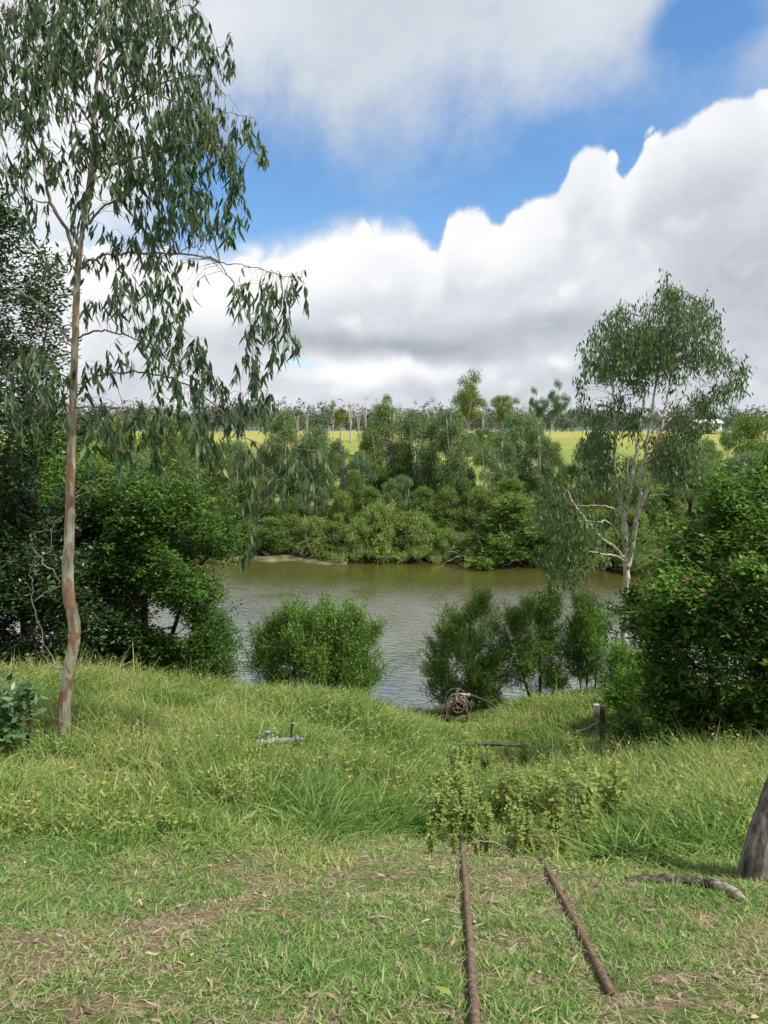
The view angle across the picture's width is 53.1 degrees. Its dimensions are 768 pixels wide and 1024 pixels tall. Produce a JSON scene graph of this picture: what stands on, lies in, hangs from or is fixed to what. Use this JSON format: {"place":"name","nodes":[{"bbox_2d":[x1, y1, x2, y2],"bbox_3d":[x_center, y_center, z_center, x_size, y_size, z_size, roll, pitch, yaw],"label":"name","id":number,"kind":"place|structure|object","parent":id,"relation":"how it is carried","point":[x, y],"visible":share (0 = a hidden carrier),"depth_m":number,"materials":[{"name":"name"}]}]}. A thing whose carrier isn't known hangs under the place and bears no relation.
{"place":"outdoors","nodes":[
{"label":"outdoors","id":0,"kind":"place"},
{"bbox_2d":[195,554,346,564],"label":"sandbar","id":1,"kind":"structure","parent":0,"point":[290,557],"depth_m":53.16,"materials":[{"name":"grey sand"}]},
{"bbox_2d":[317,515,352,560],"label":"waterline shrub","id":2,"kind":"object","parent":1,"relation":"on","point":[335,527],"visible":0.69,"depth_m":53.64,"materials":[{"name":"green plant"}]},
{"bbox_2d":[0,555,765,710],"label":"river","id":3,"kind":"structure","parent":0,"point":[404,596],"depth_m":41.98,"materials":[{"name":"liquid"}]},
{"bbox_2d":[0,412,767,1023],"bbox_3d":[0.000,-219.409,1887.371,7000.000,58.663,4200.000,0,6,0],"label":"ground","id":4,"kind":"structure","parent":0,"point":[568,440],"depth_m":4.14,"materials":[{"name":"green plant"}]},
{"bbox_2d":[0,666,47,749],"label":"leaf shrub","id":5,"kind":"object","parent":4,"relation":"on","point":[24,697],"visible":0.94,"depth_m":9.02,"materials":[{"name":"green plant"}]},
{"bbox_2d":[0,180,105,528],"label":"dark broadleaf tree","id":6,"kind":"object","parent":4,"relation":"on","point":[11,347],"visible":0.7,"depth_m":15.12,"materials":[{"name":"green plant"}]},
{"bbox_2d":[0,414,129,653],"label":"bright green tree","id":7,"kind":"object","parent":4,"relation":"on","point":[52,473],"visible":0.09,"depth_m":22.76,"materials":[{"name":"green plant"}]},
{"bbox_2d":[0,472,149,670],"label":"understorey tree","id":8,"kind":"object","parent":4,"relation":"on","point":[15,591],"visible":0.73,"depth_m":16.09,"materials":[{"name":"green plant"}]},
{"bbox_2d":[92,413,146,489],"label":"background tree","id":9,"kind":"object","parent":4,"relation":"on","point":[105,452],"visible":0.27,"depth_m":70.87,"materials":[{"name":"green plant"}]},
{"bbox_2d":[39,445,269,678],"bbox_3d":[-5.583,1.604,18.278,5.228,6.587,5.768,-4,7,-35],"label":"riverside tree","id":10,"kind":"object","parent":4,"relation":"on","point":[144,519],"visible":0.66,"depth_m":17.27,"materials":[{"name":"green plant"}]},
{"bbox_2d":[133,408,198,482],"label":"background tree","id":11,"kind":"object","parent":4,"relation":"on","point":[175,445],"visible":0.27,"depth_m":72.59,"materials":[{"name":"green plant"}]},
{"bbox_2d":[0,0,332,736],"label":"eucalyptus tree","id":12,"kind":"object","parent":4,"relation":"on","point":[67,57],"visible":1,"depth_m":9.12,"materials":[{"name":"green plant"}]},
{"bbox_2d":[173,428,219,498],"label":"bank gum tree","id":13,"kind":"object","parent":4,"relation":"on","point":[181,459],"visible":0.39,"depth_m":64.42,"materials":[{"name":"green plant"}]},
{"bbox_2d":[153,606,249,686],"bbox_3d":[-4.351,3.508,18.087,2.449,2.674,2.408,0,6,0],"label":"waterside shrub","id":14,"kind":"object","parent":4,"relation":"on","point":[213,636],"visible":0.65,"depth_m":17.72,"materials":[{"name":"green plant"}]},
{"bbox_2d":[202,442,233,502],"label":"bank gum tree","id":15,"kind":"object","parent":4,"relation":"on","point":[223,468],"visible":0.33,"depth_m":64.57,"materials":[{"name":"green plant"}]},
{"bbox_2d":[221,438,258,503],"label":"bank gum tree","id":16,"kind":"object","parent":4,"relation":"on","point":[240,450],"visible":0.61,"depth_m":61.81,"materials":[{"name":"green plant"}]},
{"bbox_2d":[217,470,267,525],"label":"tree","id":17,"kind":"object","parent":4,"relation":"on","point":[243,500],"visible":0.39,"depth_m":58.34,"materials":[{"name":"green plant"}]},
{"bbox_2d":[250,446,276,498],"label":"bank gum tree","id":18,"kind":"object","parent":4,"relation":"on","point":[261,458],"visible":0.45,"depth_m":61.11,"materials":[{"name":"green plant"}]},
{"bbox_2d":[254,509,307,554],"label":"waterline shrub","id":19,"kind":"object","parent":4,"relation":"on","point":[268,530],"visible":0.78,"depth_m":54.86,"materials":[{"name":"green plant"}]},
{"bbox_2d":[258,406,307,504],"bbox_3d":[-7.916,-4.011,61.382,3.977,8.925,4.361,-5,8,-42],"label":"bank gum tree","id":20,"kind":"object","parent":4,"relation":"on","point":[287,431],"visible":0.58,"depth_m":60.81,"materials":[{"name":"green plant"}]},
{"bbox_2d":[267,513,314,555],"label":"waterline shrub","id":21,"kind":"object","parent":4,"relation":"on","point":[291,524],"visible":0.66,"depth_m":55.05,"materials":[{"name":"green plant"}]},
{"bbox_2d":[238,585,350,688],"bbox_3d":[-2.286,3.682,20.180,2.974,3.638,3.086,0,6,0],"label":"bottlebrush shrub","id":22,"kind":"object","parent":4,"relation":"on","point":[284,644],"visible":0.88,"depth_m":19.46,"materials":[{"name":"green plant"}]},
{"bbox_2d":[293,479,315,520],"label":"tree","id":23,"kind":"object","parent":4,"relation":"on","point":[304,506],"visible":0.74,"depth_m":59.25,"materials":[{"name":"green plant"}]},
{"bbox_2d":[291,424,333,514],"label":"bank gum tree","id":24,"kind":"object","parent":4,"relation":"on","point":[315,438],"visible":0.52,"depth_m":60.36,"materials":[{"name":"green plant"}]},
{"bbox_2d":[290,512,337,558],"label":"waterline shrub","id":25,"kind":"object","parent":4,"relation":"on","point":[316,525],"visible":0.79,"depth_m":53.86,"materials":[{"name":"green plant"}]},
{"bbox_2d":[313,486,330,518],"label":"tree","id":26,"kind":"object","parent":4,"relation":"on","point":[318,500],"visible":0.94,"depth_m":57.93,"materials":[{"name":"green plant"}]},
{"bbox_2d":[321,438,353,499],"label":"bank gum tree","id":27,"kind":"object","parent":4,"relation":"on","point":[337,461],"visible":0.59,"depth_m":61.04,"materials":[{"name":"green plant"}]},
{"bbox_2d":[324,488,360,530],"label":"tree","id":28,"kind":"object","parent":4,"relation":"on","point":[336,509],"visible":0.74,"depth_m":56.73,"materials":[{"name":"green plant"}]},
{"bbox_2d":[332,469,366,510],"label":"tree","id":29,"kind":"object","parent":4,"relation":"on","point":[357,488],"visible":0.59,"depth_m":57.75,"materials":[{"name":"green plant"}]},
{"bbox_2d":[327,512,380,563],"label":"waterline shrub","id":30,"kind":"object","parent":4,"relation":"on","point":[355,528],"visible":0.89,"depth_m":52.57,"materials":[{"name":"green plant"}]},
{"bbox_2d":[312,587,396,698],"bbox_3d":[-0.981,3.892,20.535,2.255,3.742,2.486,4,8,36],"label":"bottlebrush shrub","id":31,"kind":"object","parent":4,"relation":"on","point":[364,671],"visible":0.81,"depth_m":19.99,"materials":[{"name":"green plant"}]},
{"bbox_2d":[340,450,378,509],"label":"bank gum tree","id":32,"kind":"object","parent":4,"relation":"on","point":[360,462],"visible":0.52,"depth_m":59.16,"materials":[{"name":"green plant"}]},
{"bbox_2d":[347,424,397,502],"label":"bank gum tree","id":33,"kind":"object","parent":4,"relation":"on","point":[369,435],"visible":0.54,"depth_m":60.35,"materials":[{"name":"green plant"}]},
{"bbox_2d":[353,480,396,523],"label":"tree","id":34,"kind":"object","parent":4,"relation":"on","point":[370,494],"visible":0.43,"depth_m":56.38,"materials":[{"name":"green plant"}]},
{"bbox_2d":[358,398,404,492],"bbox_3d":[-0.197,-4.452,62.423,4.691,9.600,4.278,-5,8,-41],"label":"bank gum tree","id":35,"kind":"object","parent":4,"relation":"on","point":[382,411],"visible":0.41,"depth_m":61.74,"materials":[{"name":"green plant"}]},
{"bbox_2d":[0,639,767,882],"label":"long grass","id":36,"kind":"structure","parent":4,"relation":"on","point":[16,769],"depth_m":9.15,"materials":[{"name":"green plant"}]},
{"bbox_2d":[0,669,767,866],"bbox_3d":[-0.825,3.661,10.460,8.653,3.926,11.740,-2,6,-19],"label":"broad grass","id":37,"kind":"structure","parent":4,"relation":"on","point":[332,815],"depth_m":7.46,"materials":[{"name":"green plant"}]},
{"bbox_2d":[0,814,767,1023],"bbox_3d":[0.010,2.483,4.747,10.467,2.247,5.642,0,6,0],"label":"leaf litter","id":38,"kind":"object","parent":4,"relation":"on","point":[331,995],"visible":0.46,"depth_m":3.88,"materials":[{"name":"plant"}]},
{"bbox_2d":[0,653,767,854],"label":"meadow weeds","id":39,"kind":"object","parent":4,"relation":"on","point":[263,775],"visible":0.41,"depth_m":9.14,"materials":[{"name":"green plant"}]},
{"bbox_2d":[0,390,767,431],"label":"distant wood","id":40,"kind":"object","parent":4,"relation":"on","point":[563,422],"visible":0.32,"depth_m":193.73,"materials":[{"name":"green plant"}]},
{"bbox_2d":[347,497,427,563],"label":"waterline shrub","id":41,"kind":"object","parent":4,"relation":"on","point":[380,515],"visible":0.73,"depth_m":52.66,"materials":[{"name":"green plant"}]},
{"bbox_2d":[380,477,404,514],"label":"tree","id":42,"kind":"object","parent":4,"relation":"on","point":[393,491],"visible":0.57,"depth_m":57.37,"materials":[{"name":"green plant"}]},
{"bbox_2d":[377,438,419,502],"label":"bank gum tree","id":43,"kind":"object","parent":4,"relation":"on","point":[403,447],"visible":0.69,"depth_m":60.04,"materials":[{"name":"green plant"}]},
{"bbox_2d":[392,474,419,518],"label":"tree","id":44,"kind":"object","parent":4,"relation":"on","point":[406,484],"visible":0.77,"depth_m":57.82,"materials":[{"name":"green plant"}]},
{"bbox_2d":[385,407,437,501],"bbox_3d":[2.533,-3.828,60.325,4.090,8.879,4.416,-3,7,-23],"label":"bank gum tree","id":45,"kind":"object","parent":4,"relation":"on","point":[411,429],"visible":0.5,"depth_m":59.95,"materials":[{"name":"green plant"}]},
{"bbox_2d":[391,505,442,562],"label":"waterline shrub","id":46,"kind":"object","parent":4,"relation":"on","point":[415,522],"visible":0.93,"depth_m":52.58,"materials":[{"name":"green plant"}]},
{"bbox_2d":[409,480,451,528],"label":"tree","id":47,"kind":"object","parent":4,"relation":"on","point":[424,503],"visible":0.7,"depth_m":56.27,"materials":[{"name":"green plant"}]},
{"bbox_2d":[413,409,465,495],"bbox_3d":[4.302,-3.594,59.168,4.228,8.653,3.855,1,6,7],"label":"bank gum tree","id":48,"kind":"object","parent":4,"relation":"on","point":[436,442],"visible":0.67,"depth_m":58.64,"materials":[{"name":"green plant"}]},
{"bbox_2d":[429,777,455,834],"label":"leafy weed","id":49,"kind":"object","parent":4,"relation":"on","point":[440,818],"visible":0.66,"depth_m":7.64,"materials":[{"name":"green plant"}]},
{"bbox_2d":[427,525,463,563],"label":"waterline shrub","id":50,"kind":"object","parent":4,"relation":"on","point":[447,538],"visible":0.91,"depth_m":52.41,"materials":[{"name":"green plant"}]},
{"bbox_2d":[430,483,468,529],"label":"tree","id":51,"kind":"object","parent":4,"relation":"on","point":[447,493],"visible":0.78,"depth_m":56.37,"materials":[{"name":"green plant"}]},
{"bbox_2d":[428,405,480,516],"bbox_3d":[5.377,-3.712,58.645,3.992,8.960,4.378,1,6,5],"label":"bank gum tree","id":52,"kind":"object","parent":4,"relation":"on","point":[454,424],"visible":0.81,"depth_m":57.62,"materials":[{"name":"green plant"}]},
{"bbox_2d":[445,792,464,841],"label":"leafy weed","id":53,"kind":"object","parent":4,"relation":"on","point":[455,819],"visible":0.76,"depth_m":7.28,"materials":[{"name":"green plant"}]},
{"bbox_2d":[443,752,470,826],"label":"leafy weed","id":54,"kind":"object","parent":4,"relation":"on","point":[458,790],"visible":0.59,"depth_m":8.17,"materials":[{"name":"green plant"}]},
{"bbox_2d":[410,581,521,709],"bbox_3d":[2.344,4.016,22.125,3.158,4.150,2.667,0,6,0],"label":"bottlebrush shrub","id":55,"kind":"object","parent":4,"relation":"on","point":[456,641],"visible":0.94,"depth_m":21.84,"materials":[{"name":"green plant"}]},
{"bbox_2d":[448,368,489,452],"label":"tall gum tree","id":56,"kind":"object","parent":4,"relation":"on","point":[466,397],"visible":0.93,"depth_m":103.04,"materials":[{"name":"green plant"}]},
{"bbox_2d":[460,830,480,1023],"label":"track rail","id":57,"kind":"object","parent":4,"relation":"on","point":[474,1004],"visible":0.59,"depth_m":3.73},
{"bbox_2d":[462,791,479,840],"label":"leafy weed","id":58,"kind":"object","parent":4,"relation":"on","point":[471,824],"visible":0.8,"depth_m":7.68,"materials":[{"name":"green plant"}]},
{"bbox_2d":[444,688,500,722],"bbox_3d":[2.422,5.178,20.737,1.644,0.917,0.790,1,6,9],"label":"irrigation pump","id":59,"kind":"object","parent":4,"relation":"on","point":[457,706],"visible":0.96,"depth_m":20.57,"materials":[{"name":"grey paint"}]},
{"bbox_2d":[457,481,490,531],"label":"tree","id":60,"kind":"object","parent":4,"relation":"on","point":[475,496],"visible":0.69,"depth_m":55.34,"materials":[{"name":"green plant"}]},
{"bbox_2d":[466,442,506,501],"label":"bank gum tree","id":61,"kind":"object","parent":4,"relation":"on","point":[481,456],"visible":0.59,"depth_m":56.97,"materials":[{"name":"green plant"}]},
{"bbox_2d":[479,796,495,847],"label":"leafy weed","id":62,"kind":"object","parent":4,"relation":"on","point":[487,813],"visible":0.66,"depth_m":7.29,"materials":[{"name":"green plant"}]},
{"bbox_2d":[470,481,506,528],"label":"tree","id":63,"kind":"object","parent":4,"relation":"on","point":[491,495],"visible":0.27,"depth_m":54.28,"materials":[{"name":"green plant"}]},
{"bbox_2d":[459,504,519,567],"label":"waterline shrub","id":64,"kind":"object","parent":4,"relation":"on","point":[483,532],"visible":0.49,"depth_m":51.09,"materials":[{"name":"green plant"}]},
{"bbox_2d":[448,481,543,570],"bbox_3d":[7.984,0.780,51.295,7.480,5.832,6.003,-1,6,-9],"label":"waterline shrub","id":65,"kind":"object","parent":4,"relation":"on","point":[511,509],"visible":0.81,"depth_m":50.45,"materials":[{"name":"green plant"}]},
{"bbox_2d":[486,763,512,813],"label":"leafy weed","id":66,"kind":"object","parent":4,"relation":"on","point":[497,798],"visible":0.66,"depth_m":8.71,"materials":[{"name":"green plant"}]},
{"bbox_2d":[486,431,523,488],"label":"bank gum tree","id":67,"kind":"object","parent":4,"relation":"on","point":[504,443],"visible":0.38,"depth_m":58.28,"materials":[{"name":"green plant"}]},
{"bbox_2d":[490,393,520,429],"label":"tall gum tree","id":68,"kind":"object","parent":4,"relation":"on","point":[499,402],"visible":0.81,"depth_m":110.79,"materials":[{"name":"green plant"}]},
{"bbox_2d":[495,767,517,819],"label":"leafy weed","id":69,"kind":"object","parent":4,"relation":"on","point":[507,789],"visible":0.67,"depth_m":8.40,"materials":[{"name":"green plant"}]},
{"bbox_2d":[493,465,533,511],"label":"tree","id":70,"kind":"object","parent":4,"relation":"on","point":[508,484],"visible":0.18,"depth_m":54.07,"materials":[{"name":"green plant"}]},
{"bbox_2d":[510,810,527,856],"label":"leafy weed","id":71,"kind":"object","parent":4,"relation":"on","point":[519,832],"visible":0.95,"depth_m":6.29,"materials":[{"name":"green plant"}]},
{"bbox_2d":[488,408,562,490],"bbox_3d":[10.823,-3.977,60.840,5.632,8.537,5.217,-6,8,-43],"label":"bank gum tree","id":72,"kind":"object","parent":4,"relation":"on","point":[516,431],"visible":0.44,"depth_m":60.14,"materials":[{"name":"green plant"}]},
{"bbox_2d":[477,574,589,696],"bbox_3d":[4.513,3.802,22.395,3.424,4.305,2.341,-4,7,-30],"label":"bottlebrush shrub","id":73,"kind":"object","parent":4,"relation":"on","point":[545,613],"visible":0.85,"depth_m":21.90,"materials":[{"name":"green plant"}]},
{"bbox_2d":[516,508,551,568],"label":"waterline shrub","id":74,"kind":"object","parent":4,"relation":"on","point":[536,560],"visible":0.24,"depth_m":50.67,"materials":[{"name":"green plant"}]},
{"bbox_2d":[517,761,552,815],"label":"leafy weed","id":75,"kind":"object","parent":4,"relation":"on","point":[528,799],"visible":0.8,"depth_m":8.48,"materials":[{"name":"green plant"}]},
{"bbox_2d":[517,425,557,497],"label":"bank gum tree","id":76,"kind":"object","parent":4,"relation":"on","point":[539,486],"visible":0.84,"depth_m":58.35,"materials":[{"name":"green plant"}]},
{"bbox_2d":[537,776,565,842],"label":"leafy weed","id":77,"kind":"object","parent":4,"relation":"on","point":[548,799],"visible":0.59,"depth_m":7.27,"materials":[{"name":"green plant"}]},
{"bbox_2d":[536,440,569,497],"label":"bank gum tree","id":78,"kind":"object","parent":4,"relation":"on","point":[556,448],"visible":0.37,"depth_m":58.70,"materials":[{"name":"green plant"}]},
{"bbox_2d":[545,378,571,438],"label":"tall gum tree","id":79,"kind":"object","parent":4,"relation":"on","point":[558,409],"visible":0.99,"depth_m":106.89,"materials":[{"name":"green plant"}]},
{"bbox_2d":[521,510,607,565],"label":"waterline shrub","id":80,"kind":"object","parent":4,"relation":"on","point":[535,545],"visible":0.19,"depth_m":50.72,"materials":[{"name":"green plant"}]},
{"bbox_2d":[533,840,614,996],"bbox_3d":[1.501,3.193,8.135,0.108,3.412,9.571,1,6,6],"label":"track rail","id":81,"kind":"object","parent":4,"relation":"on","point":[604,979],"visible":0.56,"depth_m":3.97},
{"bbox_2d":[561,754,597,804],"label":"leafy weed","id":82,"kind":"object","parent":4,"relation":"on","point":[587,768],"visible":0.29,"depth_m":8.32,"materials":[{"name":"green plant"}]},
{"bbox_2d":[565,478,593,518],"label":"tree","id":83,"kind":"object","parent":4,"relation":"on","point":[586,499],"visible":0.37,"depth_m":54.28,"materials":[{"name":"green plant"}]},
{"bbox_2d":[566,771,600,829],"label":"leafy weed","id":84,"kind":"object","parent":4,"relation":"on","point":[586,799],"visible":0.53,"depth_m":7.46,"materials":[{"name":"green plant"}]},
{"bbox_2d":[530,506,641,574],"bbox_3d":[13.697,2.221,50.043,7.410,5.371,6.908,-3,7,-27],"label":"waterline shrub","id":85,"kind":"object","parent":4,"relation":"on","point":[609,538],"visible":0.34,"depth_m":48.92,"materials":[{"name":"green plant"}]},
{"bbox_2d":[558,582,618,690],"bbox_3d":[5.818,3.909,22.081,1.640,4.003,2.253,4,7,30],"label":"bottlebrush shrub","id":86,"kind":"object","parent":4,"relation":"on","point":[595,623],"visible":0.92,"depth_m":21.80,"materials":[{"name":"green plant"}]},
{"bbox_2d":[593,704,604,748],"bbox_3d":[4.400,4.513,15.713,0.315,1.221,0.133,-3,7,-24],"label":"meter post","id":87,"kind":"object","parent":4,"relation":"on","point":[598,712],"visible":0.73,"depth_m":15.67,"materials":[{"name":"brown wood"}]},
{"bbox_2d":[593,758,631,823],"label":"leafy weed","id":88,"kind":"object","parent":4,"relation":"on","point":[611,794],"visible":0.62,"depth_m":7.56,"materials":[{"name":"green plant"}]},
{"bbox_2d":[590,630,650,688],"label":"bottlebrush shrub","id":89,"kind":"object","parent":4,"relation":"on","point":[615,657],"visible":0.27,"depth_m":20.57,"materials":[{"name":"green plant"}]},
{"bbox_2d":[589,651,654,724],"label":"green shrub","id":90,"kind":"object","parent":4,"relation":"on","point":[618,698],"visible":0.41,"depth_m":16.91,"materials":[{"name":"green plant"}]},
{"bbox_2d":[603,506,665,569],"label":"waterline shrub","id":91,"kind":"object","parent":4,"relation":"on","point":[646,552],"visible":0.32,"depth_m":49.34,"materials":[{"name":"green plant"}]},
{"bbox_2d":[609,455,660,508],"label":"background tree","id":92,"kind":"object","parent":4,"relation":"on","point":[630,465],"visible":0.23,"depth_m":57.46,"materials":[{"name":"green plant"}]},
{"bbox_2d":[527,268,755,652],"bbox_3d":[7.346,-1.069,21.328,7.423,11.187,4.958,0,6,0],"label":"white gum tree","id":93,"kind":"object","parent":4,"relation":"on","point":[643,351],"visible":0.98,"depth_m":20.58,"materials":[{"name":"green plant"}]},
{"bbox_2d":[619,470,674,535],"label":"tree","id":94,"kind":"object","parent":4,"relation":"on","point":[660,517],"visible":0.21,"depth_m":52.48,"materials":[{"name":"green plant"}]},
{"bbox_2d":[648,483,690,535],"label":"background tree","id":95,"kind":"object","parent":4,"relation":"on","point":[672,503],"visible":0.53,"depth_m":53.80,"materials":[{"name":"green plant"}]},
{"bbox_2d":[600,433,767,740],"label":"glossy green bush","id":96,"kind":"object","parent":4,"relation":"on","point":[691,603],"visible":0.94,"depth_m":12.09,"materials":[{"name":"green plant"}]},
{"bbox_2d":[601,705,766,755],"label":"vine scrub","id":97,"kind":"object","parent":4,"relation":"on","point":[632,728],"visible":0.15,"depth_m":11.87,"materials":[{"name":"green plant"}]},
{"bbox_2d":[625,874,747,902],"bbox_3d":[2.029,2.486,5.133,0.818,0.247,0.224,6,8,42],"label":"fallen log","id":98,"kind":"object","parent":4,"relation":"on","point":[712,883],"visible":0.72,"depth_m":5.16,"materials":[{"name":"grey wood"}]},
{"bbox_2d":[659,439,715,515],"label":"background tree","id":99,"kind":"object","parent":4,"relation":"on","point":[707,463],"visible":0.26,"depth_m":58.36,"materials":[{"name":"green plant"}]},
{"bbox_2d":[698,437,725,474],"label":"background tree","id":100,"kind":"object","parent":4,"relation":"on","point":[710,446],"visible":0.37,"depth_m":71.20,"materials":[{"name":"green plant"}]},
{"bbox_2d":[712,411,767,488],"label":"background tree","id":101,"kind":"object","parent":4,"relation":"on","point":[748,426],"visible":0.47,"depth_m":64.85,"materials":[{"name":"green plant"}]},
{"bbox_2d":[724,448,766,517],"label":"background tree","id":102,"kind":"object","parent":4,"relation":"on","point":[747,458],"visible":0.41,"depth_m":56.55,"materials":[{"name":"green plant"}]},
{"bbox_2d":[736,776,767,880],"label":"leaning trunk","id":103,"kind":"object","parent":4,"relation":"on","point":[753,862],"visible":0.91,"depth_m":5.27,"materials":[{"name":"grey wood"}]},
{"bbox_2d":[0,0,767,421],"label":"sky","id":104,"kind":"structure","parent":0,"point":[456,187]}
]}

